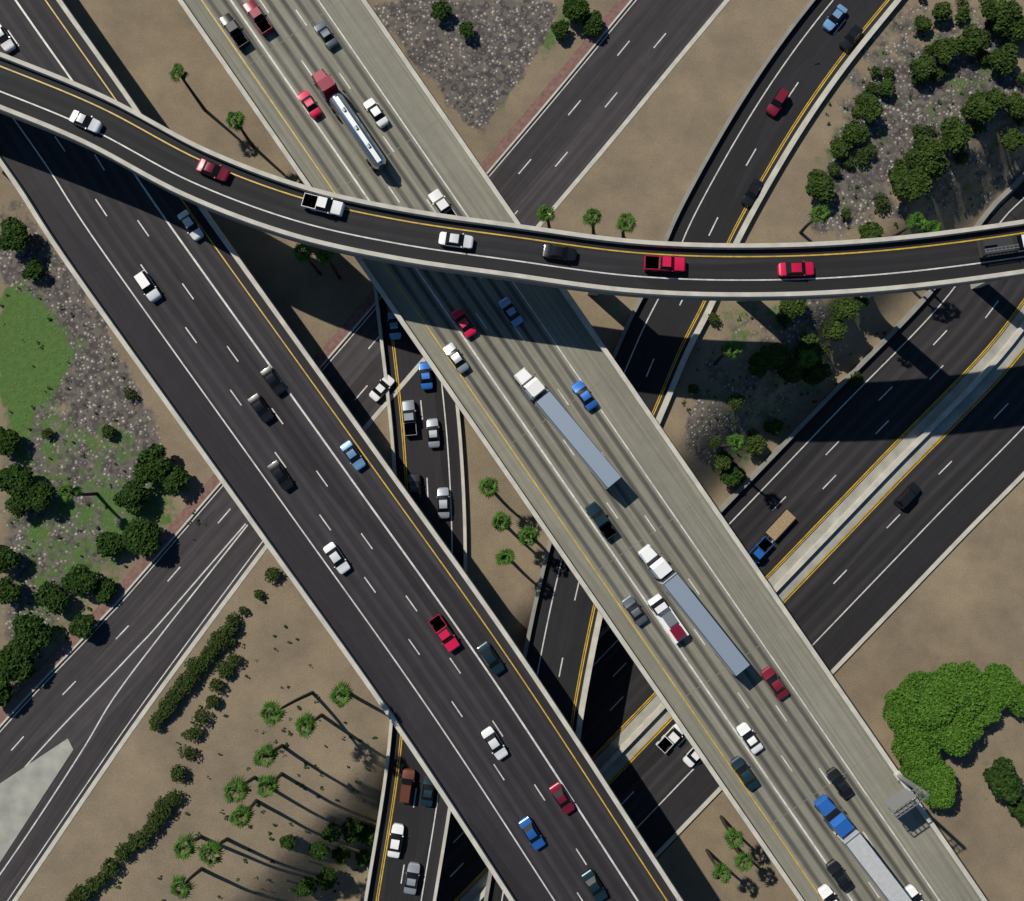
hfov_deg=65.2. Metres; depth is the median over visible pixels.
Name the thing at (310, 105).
sedan
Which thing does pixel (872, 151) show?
shrub
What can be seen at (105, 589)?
tree
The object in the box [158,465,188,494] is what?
tree
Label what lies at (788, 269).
sedan
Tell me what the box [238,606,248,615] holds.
shrub
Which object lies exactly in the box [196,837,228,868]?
palm
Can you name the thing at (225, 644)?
shrub
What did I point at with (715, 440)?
shrub
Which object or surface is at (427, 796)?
sedan
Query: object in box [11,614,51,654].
tree
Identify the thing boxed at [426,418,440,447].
sedan
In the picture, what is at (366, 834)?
tree
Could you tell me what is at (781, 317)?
shrub
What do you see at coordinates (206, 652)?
shrub
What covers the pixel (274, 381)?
sedan
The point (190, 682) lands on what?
shrub
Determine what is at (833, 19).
sedan
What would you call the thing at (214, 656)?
shrub
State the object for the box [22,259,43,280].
tree
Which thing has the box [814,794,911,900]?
semi truck
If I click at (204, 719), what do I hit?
shrub
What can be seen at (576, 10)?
tree
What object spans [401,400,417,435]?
pickup
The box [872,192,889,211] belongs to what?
shrub
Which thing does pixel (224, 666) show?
shrub
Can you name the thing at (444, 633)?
pickup
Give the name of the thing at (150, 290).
suv
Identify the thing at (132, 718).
road edge line
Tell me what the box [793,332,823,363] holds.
tree
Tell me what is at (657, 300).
white line
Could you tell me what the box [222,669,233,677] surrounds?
shrub
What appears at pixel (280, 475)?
sedan
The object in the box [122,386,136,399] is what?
shrub
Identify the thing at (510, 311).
sedan
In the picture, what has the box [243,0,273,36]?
pickup
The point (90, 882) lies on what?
shrub
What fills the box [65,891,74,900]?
shrub
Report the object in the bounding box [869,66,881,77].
shrub
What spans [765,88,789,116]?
suv
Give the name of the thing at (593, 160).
concrete barrier
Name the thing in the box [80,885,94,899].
shrub
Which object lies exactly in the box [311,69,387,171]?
tanker truck
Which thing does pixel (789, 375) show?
tree
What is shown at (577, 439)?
semi truck
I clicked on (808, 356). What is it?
palm
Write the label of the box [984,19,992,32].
shrub
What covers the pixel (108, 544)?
tree
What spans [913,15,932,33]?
tree
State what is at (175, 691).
shrub
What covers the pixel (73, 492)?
palm
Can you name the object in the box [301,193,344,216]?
pickup
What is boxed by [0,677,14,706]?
tree
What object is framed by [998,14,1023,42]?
tree
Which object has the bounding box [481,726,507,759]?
sedan
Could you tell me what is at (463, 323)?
sedan
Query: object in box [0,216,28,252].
tree
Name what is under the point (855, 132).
tree
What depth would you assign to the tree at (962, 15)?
130.51 m
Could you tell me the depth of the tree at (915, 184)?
125.67 m
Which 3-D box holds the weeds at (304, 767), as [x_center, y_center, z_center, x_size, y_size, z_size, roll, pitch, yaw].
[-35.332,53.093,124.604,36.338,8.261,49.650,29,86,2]
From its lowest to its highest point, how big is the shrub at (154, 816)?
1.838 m
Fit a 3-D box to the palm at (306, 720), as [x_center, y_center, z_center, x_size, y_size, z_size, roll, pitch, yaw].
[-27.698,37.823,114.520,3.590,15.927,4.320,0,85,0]
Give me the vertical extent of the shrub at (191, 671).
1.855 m
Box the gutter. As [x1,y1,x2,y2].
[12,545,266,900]
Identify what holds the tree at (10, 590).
on the ground
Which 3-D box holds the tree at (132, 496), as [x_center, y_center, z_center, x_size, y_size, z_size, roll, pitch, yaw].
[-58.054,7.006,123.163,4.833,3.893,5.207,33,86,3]
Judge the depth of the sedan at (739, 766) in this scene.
113.41 m
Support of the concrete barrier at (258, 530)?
on the deck at (294, 442)
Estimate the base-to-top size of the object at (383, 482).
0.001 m
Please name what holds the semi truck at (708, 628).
on the deck at (797, 740)
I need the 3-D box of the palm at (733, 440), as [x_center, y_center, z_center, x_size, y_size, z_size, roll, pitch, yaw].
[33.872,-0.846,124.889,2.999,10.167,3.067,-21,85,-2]
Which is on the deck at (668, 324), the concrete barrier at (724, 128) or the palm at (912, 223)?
the concrete barrier at (724, 128)
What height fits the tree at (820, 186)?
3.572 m
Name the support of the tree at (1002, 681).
on the ground
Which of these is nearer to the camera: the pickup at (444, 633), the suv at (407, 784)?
the pickup at (444, 633)
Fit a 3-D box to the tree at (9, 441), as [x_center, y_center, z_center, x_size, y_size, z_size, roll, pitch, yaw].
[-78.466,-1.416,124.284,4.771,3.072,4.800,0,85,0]
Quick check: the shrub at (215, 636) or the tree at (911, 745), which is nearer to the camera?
the shrub at (215, 636)
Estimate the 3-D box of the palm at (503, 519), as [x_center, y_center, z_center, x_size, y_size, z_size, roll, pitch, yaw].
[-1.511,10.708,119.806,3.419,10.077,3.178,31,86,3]
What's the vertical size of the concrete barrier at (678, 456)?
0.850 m
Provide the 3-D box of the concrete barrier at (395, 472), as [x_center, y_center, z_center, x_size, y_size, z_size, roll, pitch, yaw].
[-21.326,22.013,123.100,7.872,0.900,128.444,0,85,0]
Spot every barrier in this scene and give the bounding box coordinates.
[0,52,1023,249]
[0,105,1023,297]
[0,156,515,900]
[56,0,682,900]
[177,0,803,900]
[360,0,986,900]
[363,0,729,430]
[364,285,396,900]
[433,404,466,900]
[472,320,1023,900]
[484,0,815,900]
[598,171,1023,639]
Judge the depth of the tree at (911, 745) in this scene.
124.70 m
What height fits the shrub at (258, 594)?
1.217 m
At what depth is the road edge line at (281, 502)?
117.66 m
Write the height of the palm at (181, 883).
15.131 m
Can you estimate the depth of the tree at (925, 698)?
124.19 m
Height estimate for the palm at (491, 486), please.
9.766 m
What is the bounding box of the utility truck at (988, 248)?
[976,234,1023,258]
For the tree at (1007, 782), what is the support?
on the ground
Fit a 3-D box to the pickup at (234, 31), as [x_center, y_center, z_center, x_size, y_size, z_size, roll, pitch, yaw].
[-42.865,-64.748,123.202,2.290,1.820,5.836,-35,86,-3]
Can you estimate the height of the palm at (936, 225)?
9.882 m
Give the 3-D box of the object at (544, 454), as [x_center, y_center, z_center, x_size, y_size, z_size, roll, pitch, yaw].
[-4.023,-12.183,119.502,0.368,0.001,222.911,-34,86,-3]
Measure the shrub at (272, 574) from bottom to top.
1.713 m
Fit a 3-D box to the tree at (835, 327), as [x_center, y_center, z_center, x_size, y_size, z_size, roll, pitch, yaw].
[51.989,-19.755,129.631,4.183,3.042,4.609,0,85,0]
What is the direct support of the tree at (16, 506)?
on the ground
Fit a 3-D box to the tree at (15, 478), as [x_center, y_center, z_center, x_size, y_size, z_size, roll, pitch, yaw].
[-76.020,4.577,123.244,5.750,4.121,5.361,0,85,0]
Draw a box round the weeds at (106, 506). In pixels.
[0,219,204,671]
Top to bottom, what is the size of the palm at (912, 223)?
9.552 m
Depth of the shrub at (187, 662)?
121.44 m
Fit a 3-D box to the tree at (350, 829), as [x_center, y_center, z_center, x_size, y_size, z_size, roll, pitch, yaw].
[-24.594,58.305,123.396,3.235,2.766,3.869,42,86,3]
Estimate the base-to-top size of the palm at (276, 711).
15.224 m
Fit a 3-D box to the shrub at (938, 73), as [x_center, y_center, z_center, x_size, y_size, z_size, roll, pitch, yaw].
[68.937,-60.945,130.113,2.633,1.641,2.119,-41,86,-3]
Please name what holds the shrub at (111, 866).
on the ground
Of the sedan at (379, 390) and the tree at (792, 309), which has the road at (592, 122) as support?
the sedan at (379, 390)
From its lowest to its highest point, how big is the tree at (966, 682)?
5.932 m
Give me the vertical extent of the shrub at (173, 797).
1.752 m
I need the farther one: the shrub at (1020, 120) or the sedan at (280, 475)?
the shrub at (1020, 120)
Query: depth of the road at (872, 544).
132.71 m
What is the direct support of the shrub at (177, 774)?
on the ground
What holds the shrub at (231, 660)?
on the ground
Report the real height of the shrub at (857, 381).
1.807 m
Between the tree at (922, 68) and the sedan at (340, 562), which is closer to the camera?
the sedan at (340, 562)
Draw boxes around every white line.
[318,0,939,900]
[501,0,833,900]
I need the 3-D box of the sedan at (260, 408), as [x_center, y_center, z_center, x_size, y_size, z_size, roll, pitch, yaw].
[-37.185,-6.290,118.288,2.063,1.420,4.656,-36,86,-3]
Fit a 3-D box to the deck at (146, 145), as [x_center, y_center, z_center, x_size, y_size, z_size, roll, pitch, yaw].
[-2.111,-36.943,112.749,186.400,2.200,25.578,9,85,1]
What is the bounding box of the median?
[460,305,1023,900]
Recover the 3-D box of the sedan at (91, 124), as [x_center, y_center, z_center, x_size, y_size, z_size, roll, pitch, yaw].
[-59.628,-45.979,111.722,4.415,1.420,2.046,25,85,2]
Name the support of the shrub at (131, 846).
on the ground
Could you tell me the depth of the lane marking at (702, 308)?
127.47 m
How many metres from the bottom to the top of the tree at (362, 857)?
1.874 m
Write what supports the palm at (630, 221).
on the ground
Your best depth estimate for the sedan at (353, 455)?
117.41 m
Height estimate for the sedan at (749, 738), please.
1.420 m
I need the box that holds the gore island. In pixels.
[0,739,72,861]
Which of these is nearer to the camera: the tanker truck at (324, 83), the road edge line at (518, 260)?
the road edge line at (518, 260)
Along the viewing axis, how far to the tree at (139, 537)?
121.00 m
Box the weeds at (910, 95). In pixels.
[815,22,1020,236]
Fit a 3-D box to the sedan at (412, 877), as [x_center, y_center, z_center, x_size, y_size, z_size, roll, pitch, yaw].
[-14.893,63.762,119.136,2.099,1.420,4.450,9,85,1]
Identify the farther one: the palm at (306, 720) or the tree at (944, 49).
the tree at (944, 49)
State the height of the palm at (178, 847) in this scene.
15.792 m
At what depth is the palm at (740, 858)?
119.57 m
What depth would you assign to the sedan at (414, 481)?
123.88 m
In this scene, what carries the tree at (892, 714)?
on the ground
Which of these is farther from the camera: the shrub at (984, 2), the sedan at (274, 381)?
the shrub at (984, 2)
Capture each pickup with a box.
[219,13,249,49]
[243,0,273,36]
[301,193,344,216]
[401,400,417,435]
[428,189,456,215]
[428,613,459,652]
[585,501,617,539]
[644,255,685,272]
[656,722,682,753]
[748,536,773,563]
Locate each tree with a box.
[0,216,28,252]
[0,426,19,455]
[0,463,33,496]
[0,545,20,573]
[0,576,21,604]
[0,639,34,682]
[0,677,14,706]
[4,492,32,518]
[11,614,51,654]
[20,480,55,511]
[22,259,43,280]
[34,580,68,614]
[60,563,98,596]
[68,614,95,638]
[93,578,117,604]
[96,531,125,557]
[113,479,148,514]
[122,516,161,556]
[132,443,171,483]
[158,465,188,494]
[279,834,295,850]
[294,876,316,897]
[309,840,329,861]
[314,867,337,890]
[321,822,343,842]
[331,846,351,864]
[341,817,363,843]
[355,849,370,866]
[356,824,375,846]
[431,0,451,19]
[458,20,473,39]
[551,19,569,38]
[562,0,590,23]
[582,10,602,36]
[714,451,733,469]
[720,461,745,486]
[744,433,766,454]
[747,353,770,377]
[759,342,792,370]
[764,418,783,435]
[777,357,802,383]
[778,300,806,319]
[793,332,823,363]
[801,358,831,385]
[805,169,835,203]
[822,316,847,340]
[829,137,852,157]
[832,297,859,319]
[841,120,870,143]
[851,93,883,122]
[854,296,868,307]
[858,221,883,238]
[876,77,895,96]
[882,690,906,731]
[887,164,908,185]
[891,714,940,770]
[892,167,933,201]
[894,670,958,731]
[899,749,946,787]
[907,134,946,176]
[909,54,936,80]
[911,764,956,808]
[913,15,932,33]
[928,158,949,179]
[930,36,959,63]
[930,703,983,756]
[931,1,952,21]
[933,661,987,714]
[939,117,973,152]
[954,5,969,22]
[955,23,989,55]
[959,90,995,123]
[970,695,1001,726]
[981,0,1021,34]
[981,662,1022,710]
[982,756,1023,803]
[984,87,1009,111]
[988,43,1018,75]
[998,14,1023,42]
[1001,127,1023,152]
[1005,91,1023,117]
[1007,683,1023,716]
[1007,796,1023,824]
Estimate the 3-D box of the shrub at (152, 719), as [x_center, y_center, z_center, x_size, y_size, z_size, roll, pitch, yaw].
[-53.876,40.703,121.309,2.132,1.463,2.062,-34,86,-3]
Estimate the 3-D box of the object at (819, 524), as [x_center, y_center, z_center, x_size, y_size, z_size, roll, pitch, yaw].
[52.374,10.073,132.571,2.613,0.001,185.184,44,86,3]
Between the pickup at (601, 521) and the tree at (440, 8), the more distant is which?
the tree at (440, 8)
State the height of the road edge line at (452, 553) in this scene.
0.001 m
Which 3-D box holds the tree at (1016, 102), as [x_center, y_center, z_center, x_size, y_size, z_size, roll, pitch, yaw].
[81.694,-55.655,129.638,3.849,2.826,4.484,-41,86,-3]
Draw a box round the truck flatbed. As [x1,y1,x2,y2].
[647,594,688,643]
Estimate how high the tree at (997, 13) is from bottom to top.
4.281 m
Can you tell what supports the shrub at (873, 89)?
on the ground
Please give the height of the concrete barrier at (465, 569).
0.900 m
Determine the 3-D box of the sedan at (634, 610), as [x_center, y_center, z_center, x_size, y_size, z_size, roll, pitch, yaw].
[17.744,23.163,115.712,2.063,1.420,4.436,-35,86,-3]
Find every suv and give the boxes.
[134,271,161,301]
[398,768,415,803]
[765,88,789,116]
[893,482,920,508]
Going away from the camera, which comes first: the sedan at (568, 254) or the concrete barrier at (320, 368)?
the sedan at (568, 254)
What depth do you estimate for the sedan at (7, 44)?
123.05 m
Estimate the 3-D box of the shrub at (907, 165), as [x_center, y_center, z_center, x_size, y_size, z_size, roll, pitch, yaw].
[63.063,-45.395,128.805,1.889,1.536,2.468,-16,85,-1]
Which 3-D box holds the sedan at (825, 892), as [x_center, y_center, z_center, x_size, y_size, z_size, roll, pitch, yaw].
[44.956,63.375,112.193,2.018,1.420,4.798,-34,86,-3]
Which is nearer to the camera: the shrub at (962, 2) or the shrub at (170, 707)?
the shrub at (170, 707)
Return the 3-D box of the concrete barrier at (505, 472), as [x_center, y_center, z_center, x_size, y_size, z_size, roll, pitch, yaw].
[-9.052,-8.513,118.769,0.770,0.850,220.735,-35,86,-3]
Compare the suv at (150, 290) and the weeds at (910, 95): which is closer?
the suv at (150, 290)
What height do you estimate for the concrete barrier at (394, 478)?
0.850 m
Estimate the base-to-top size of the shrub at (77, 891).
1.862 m
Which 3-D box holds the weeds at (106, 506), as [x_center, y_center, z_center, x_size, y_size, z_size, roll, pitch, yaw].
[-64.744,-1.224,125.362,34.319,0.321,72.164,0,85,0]
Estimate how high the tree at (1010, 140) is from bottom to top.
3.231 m
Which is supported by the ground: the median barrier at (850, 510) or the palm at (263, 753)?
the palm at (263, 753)
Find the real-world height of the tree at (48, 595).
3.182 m
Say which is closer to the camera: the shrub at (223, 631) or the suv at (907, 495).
the shrub at (223, 631)
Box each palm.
[56,481,98,503]
[168,62,206,111]
[168,867,203,900]
[172,831,202,860]
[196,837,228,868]
[223,774,256,803]
[225,110,254,147]
[228,799,257,829]
[252,742,283,768]
[256,772,282,798]
[259,691,313,728]
[293,243,321,274]
[293,710,322,738]
[315,249,340,278]
[328,679,354,707]
[478,475,499,499]
[491,510,512,531]
[494,548,515,565]
[517,525,537,546]
[535,205,555,228]
[582,208,601,234]
[615,212,636,237]
[705,849,731,883]
[713,340,743,365]
[719,433,744,452]
[719,815,743,850]
[732,843,753,872]
[790,349,818,368]
[799,205,831,233]
[893,211,928,235]
[920,220,941,232]
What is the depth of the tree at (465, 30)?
129.90 m
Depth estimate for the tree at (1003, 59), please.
128.33 m
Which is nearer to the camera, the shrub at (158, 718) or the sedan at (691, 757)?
the shrub at (158, 718)
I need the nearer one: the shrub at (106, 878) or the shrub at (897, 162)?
the shrub at (106, 878)
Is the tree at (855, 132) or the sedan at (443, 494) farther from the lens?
the tree at (855, 132)
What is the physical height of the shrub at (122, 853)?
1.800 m
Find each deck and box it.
[0,0,683,900]
[0,59,1023,300]
[181,0,979,900]
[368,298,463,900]
[488,0,893,900]
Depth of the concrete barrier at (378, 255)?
109.86 m
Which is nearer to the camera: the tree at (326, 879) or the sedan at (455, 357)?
the sedan at (455, 357)
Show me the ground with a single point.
(490, 80)
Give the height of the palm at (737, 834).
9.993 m
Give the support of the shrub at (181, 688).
on the ground
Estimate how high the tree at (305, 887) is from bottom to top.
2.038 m
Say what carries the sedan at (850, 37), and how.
on the deck at (668, 324)
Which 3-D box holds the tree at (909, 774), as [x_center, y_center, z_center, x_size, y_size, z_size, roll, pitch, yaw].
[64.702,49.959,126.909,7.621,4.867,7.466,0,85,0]
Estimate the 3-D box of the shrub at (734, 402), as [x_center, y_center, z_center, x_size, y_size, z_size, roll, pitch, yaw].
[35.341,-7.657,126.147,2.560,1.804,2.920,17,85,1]
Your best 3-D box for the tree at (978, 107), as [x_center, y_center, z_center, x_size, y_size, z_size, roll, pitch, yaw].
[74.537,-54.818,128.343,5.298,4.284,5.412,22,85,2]
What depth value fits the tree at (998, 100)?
128.05 m
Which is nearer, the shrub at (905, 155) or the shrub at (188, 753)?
the shrub at (188, 753)
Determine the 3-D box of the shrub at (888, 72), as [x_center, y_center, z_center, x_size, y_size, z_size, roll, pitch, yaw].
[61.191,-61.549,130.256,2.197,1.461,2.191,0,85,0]
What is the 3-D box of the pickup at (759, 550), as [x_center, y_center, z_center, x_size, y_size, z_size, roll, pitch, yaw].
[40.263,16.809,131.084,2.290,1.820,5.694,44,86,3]
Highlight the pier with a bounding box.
[970,281,992,288]
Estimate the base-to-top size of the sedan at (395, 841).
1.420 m
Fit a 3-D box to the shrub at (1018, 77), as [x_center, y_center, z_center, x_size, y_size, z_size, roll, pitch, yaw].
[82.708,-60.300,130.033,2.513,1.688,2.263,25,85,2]
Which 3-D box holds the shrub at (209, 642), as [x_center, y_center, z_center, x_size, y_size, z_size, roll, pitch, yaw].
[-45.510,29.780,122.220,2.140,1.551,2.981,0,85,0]
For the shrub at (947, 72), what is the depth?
129.99 m
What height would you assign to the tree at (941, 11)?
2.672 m
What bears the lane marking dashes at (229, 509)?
on the road at (592, 122)
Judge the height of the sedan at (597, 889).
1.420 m
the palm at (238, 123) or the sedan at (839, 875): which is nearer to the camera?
the sedan at (839, 875)
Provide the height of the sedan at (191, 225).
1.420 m
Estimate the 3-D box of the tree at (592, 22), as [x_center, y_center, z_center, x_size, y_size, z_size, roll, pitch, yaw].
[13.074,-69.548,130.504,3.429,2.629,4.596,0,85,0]
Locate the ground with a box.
[0,0,1023,900]
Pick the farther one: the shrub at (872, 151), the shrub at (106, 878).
the shrub at (872, 151)
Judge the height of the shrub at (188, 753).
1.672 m
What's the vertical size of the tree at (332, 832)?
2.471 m
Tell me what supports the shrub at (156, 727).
on the ground
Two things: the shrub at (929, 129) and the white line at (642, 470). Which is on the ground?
the shrub at (929, 129)
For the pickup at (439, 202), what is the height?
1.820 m
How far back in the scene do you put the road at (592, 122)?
125.89 m
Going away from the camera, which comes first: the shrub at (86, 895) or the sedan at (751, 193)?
the shrub at (86, 895)
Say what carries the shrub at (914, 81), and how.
on the ground
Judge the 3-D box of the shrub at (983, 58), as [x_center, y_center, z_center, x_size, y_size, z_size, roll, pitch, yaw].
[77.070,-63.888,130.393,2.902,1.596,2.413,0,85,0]
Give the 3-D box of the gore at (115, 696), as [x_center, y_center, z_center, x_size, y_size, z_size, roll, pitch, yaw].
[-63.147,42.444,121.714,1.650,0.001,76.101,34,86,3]
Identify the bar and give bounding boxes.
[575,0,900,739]
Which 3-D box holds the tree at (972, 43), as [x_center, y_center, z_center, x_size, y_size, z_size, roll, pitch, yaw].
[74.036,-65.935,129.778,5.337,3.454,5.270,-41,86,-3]
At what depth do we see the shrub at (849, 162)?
128.51 m
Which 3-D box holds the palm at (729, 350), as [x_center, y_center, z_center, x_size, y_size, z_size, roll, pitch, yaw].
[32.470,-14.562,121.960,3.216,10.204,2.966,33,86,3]
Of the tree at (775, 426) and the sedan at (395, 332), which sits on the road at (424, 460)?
the sedan at (395, 332)
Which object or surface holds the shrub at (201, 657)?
on the ground
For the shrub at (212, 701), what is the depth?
120.97 m
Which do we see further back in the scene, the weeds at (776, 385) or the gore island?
the weeds at (776, 385)
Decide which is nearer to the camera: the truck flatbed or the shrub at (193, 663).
the truck flatbed
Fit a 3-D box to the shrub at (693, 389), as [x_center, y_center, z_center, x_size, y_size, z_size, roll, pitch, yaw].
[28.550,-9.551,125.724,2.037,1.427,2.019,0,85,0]
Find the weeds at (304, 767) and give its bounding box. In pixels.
[115,600,392,900]
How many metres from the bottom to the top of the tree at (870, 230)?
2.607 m
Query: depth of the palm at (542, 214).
122.95 m
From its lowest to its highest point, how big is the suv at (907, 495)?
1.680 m
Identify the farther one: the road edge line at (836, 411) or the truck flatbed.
the road edge line at (836, 411)
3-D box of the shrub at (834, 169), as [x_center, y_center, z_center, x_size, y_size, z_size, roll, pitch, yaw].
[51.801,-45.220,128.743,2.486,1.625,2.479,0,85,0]
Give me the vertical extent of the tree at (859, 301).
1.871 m
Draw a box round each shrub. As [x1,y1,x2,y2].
[41,428,53,438]
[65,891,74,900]
[70,884,85,900]
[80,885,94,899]
[85,875,103,891]
[93,870,109,886]
[100,857,119,876]
[101,424,115,438]
[114,842,129,862]
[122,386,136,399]
[127,836,139,851]
[131,830,150,847]
[141,822,158,837]
[146,809,165,826]
[148,713,161,726]
[150,720,160,731]
[153,796,171,817]
[154,711,165,723]
[156,704,169,718]
[158,697,175,713]
[164,690,180,706]
[166,788,181,805]
[167,685,184,702]
[170,764,185,783]
[173,673,192,694]
[177,744,196,760]
[179,671,196,687]
[182,727,196,741]
[184,657,198,670]
[184,665,203,678]
[189,656,208,672]
[190,708,209,728]
[190,727,202,740]
[197,654,211,665]
[200,646,216,664]
[206,694,218,708]
[207,637,219,655]
[208,645,218,658]
[208,678,222,693]
[210,629,227,650]
[215,660,233,679]
[217,625,230,642]
[218,635,229,648]
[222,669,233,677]
[223,637,235,647]
[224,615,237,634]
[225,626,237,635]
[226,652,241,667]
[227,611,240,624]
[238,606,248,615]
[254,589,264,599]
[264,566,280,583]
[688,384,699,394]
[708,312,720,325]
[710,435,721,448]
[728,392,745,410]
[745,428,762,449]
[774,311,788,326]
[820,344,832,355]
[827,161,841,176]
[840,208,851,218]
[842,154,855,167]
[849,371,863,385]
[853,91,865,103]
[855,147,869,166]
[862,143,877,157]
[865,81,877,94]
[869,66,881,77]
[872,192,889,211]
[882,65,894,77]
[893,158,904,168]
[902,159,910,173]
[903,150,910,161]
[911,73,922,84]
[912,124,925,136]
[923,45,932,54]
[925,124,935,136]
[930,68,944,81]
[941,65,949,77]
[955,0,970,5]
[955,151,968,165]
[972,123,985,133]
[976,51,990,63]
[978,0,994,4]
[980,30,990,38]
[984,19,991,29]
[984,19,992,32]
[1014,71,1023,85]
[1014,115,1023,126]
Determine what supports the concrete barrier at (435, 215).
on the deck at (146, 145)
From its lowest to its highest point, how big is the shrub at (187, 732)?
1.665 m
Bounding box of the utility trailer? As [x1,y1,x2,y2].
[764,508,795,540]
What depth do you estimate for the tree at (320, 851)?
121.39 m
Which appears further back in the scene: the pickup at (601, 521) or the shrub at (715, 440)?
the shrub at (715, 440)
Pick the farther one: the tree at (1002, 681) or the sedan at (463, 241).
the tree at (1002, 681)
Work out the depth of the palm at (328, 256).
117.34 m
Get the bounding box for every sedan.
[0,24,15,52]
[69,110,102,133]
[177,210,203,240]
[196,159,230,182]
[248,393,273,422]
[260,365,285,395]
[267,460,293,490]
[298,90,321,118]
[314,21,337,49]
[323,542,349,573]
[340,440,365,469]
[363,98,388,127]
[369,375,394,401]
[387,312,401,339]
[387,823,404,857]
[404,861,420,894]
[407,473,421,502]
[419,361,432,389]
[421,774,434,806]
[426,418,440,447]
[437,487,449,518]
[439,232,473,249]
[443,343,468,373]
[451,308,475,337]
[477,641,504,674]
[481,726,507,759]
[498,297,522,326]
[519,816,544,849]
[542,244,576,262]
[549,782,574,814]
[572,380,597,410]
[582,868,606,900]
[622,595,647,625]
[683,747,699,766]
[730,756,758,790]
[736,722,762,753]
[741,178,762,207]
[761,666,788,699]
[777,261,813,277]
[818,884,838,900]
[822,4,847,31]
[826,767,852,798]
[826,859,853,892]
[839,24,862,50]
[903,884,923,900]
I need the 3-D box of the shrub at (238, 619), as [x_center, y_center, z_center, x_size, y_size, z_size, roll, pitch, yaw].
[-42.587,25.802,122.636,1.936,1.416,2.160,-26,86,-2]
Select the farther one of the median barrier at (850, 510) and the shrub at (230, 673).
the median barrier at (850, 510)
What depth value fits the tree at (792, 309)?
124.92 m
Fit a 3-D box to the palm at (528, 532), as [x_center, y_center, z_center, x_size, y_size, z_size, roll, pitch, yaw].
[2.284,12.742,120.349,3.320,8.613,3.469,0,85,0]
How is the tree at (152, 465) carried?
on the ground
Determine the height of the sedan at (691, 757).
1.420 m
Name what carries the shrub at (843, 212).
on the ground
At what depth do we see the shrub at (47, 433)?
124.80 m
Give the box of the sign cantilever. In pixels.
[884,771,929,818]
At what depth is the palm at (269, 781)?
108.10 m
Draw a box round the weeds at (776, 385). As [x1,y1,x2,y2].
[682,309,885,473]
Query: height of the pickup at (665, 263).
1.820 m
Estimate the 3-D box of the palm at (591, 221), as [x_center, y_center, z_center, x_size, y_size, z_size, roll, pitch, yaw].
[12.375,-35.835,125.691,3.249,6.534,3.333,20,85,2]
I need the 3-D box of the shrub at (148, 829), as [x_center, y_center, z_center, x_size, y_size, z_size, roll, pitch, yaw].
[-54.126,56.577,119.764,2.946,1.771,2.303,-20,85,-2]
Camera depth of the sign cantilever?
107.02 m
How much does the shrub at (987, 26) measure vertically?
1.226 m
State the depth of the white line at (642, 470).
117.86 m
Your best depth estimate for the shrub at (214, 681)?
121.18 m
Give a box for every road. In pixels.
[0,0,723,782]
[0,544,264,900]
[436,182,1023,900]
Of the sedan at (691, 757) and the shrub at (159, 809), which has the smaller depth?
the shrub at (159, 809)
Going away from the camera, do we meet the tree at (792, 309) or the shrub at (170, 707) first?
the shrub at (170, 707)
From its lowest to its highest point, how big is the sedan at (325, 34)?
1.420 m
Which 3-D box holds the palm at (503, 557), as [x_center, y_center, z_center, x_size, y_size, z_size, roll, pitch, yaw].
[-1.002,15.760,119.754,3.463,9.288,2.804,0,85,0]
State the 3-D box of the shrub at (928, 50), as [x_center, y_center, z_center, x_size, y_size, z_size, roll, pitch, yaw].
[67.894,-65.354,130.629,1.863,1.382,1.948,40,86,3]
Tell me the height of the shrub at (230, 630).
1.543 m

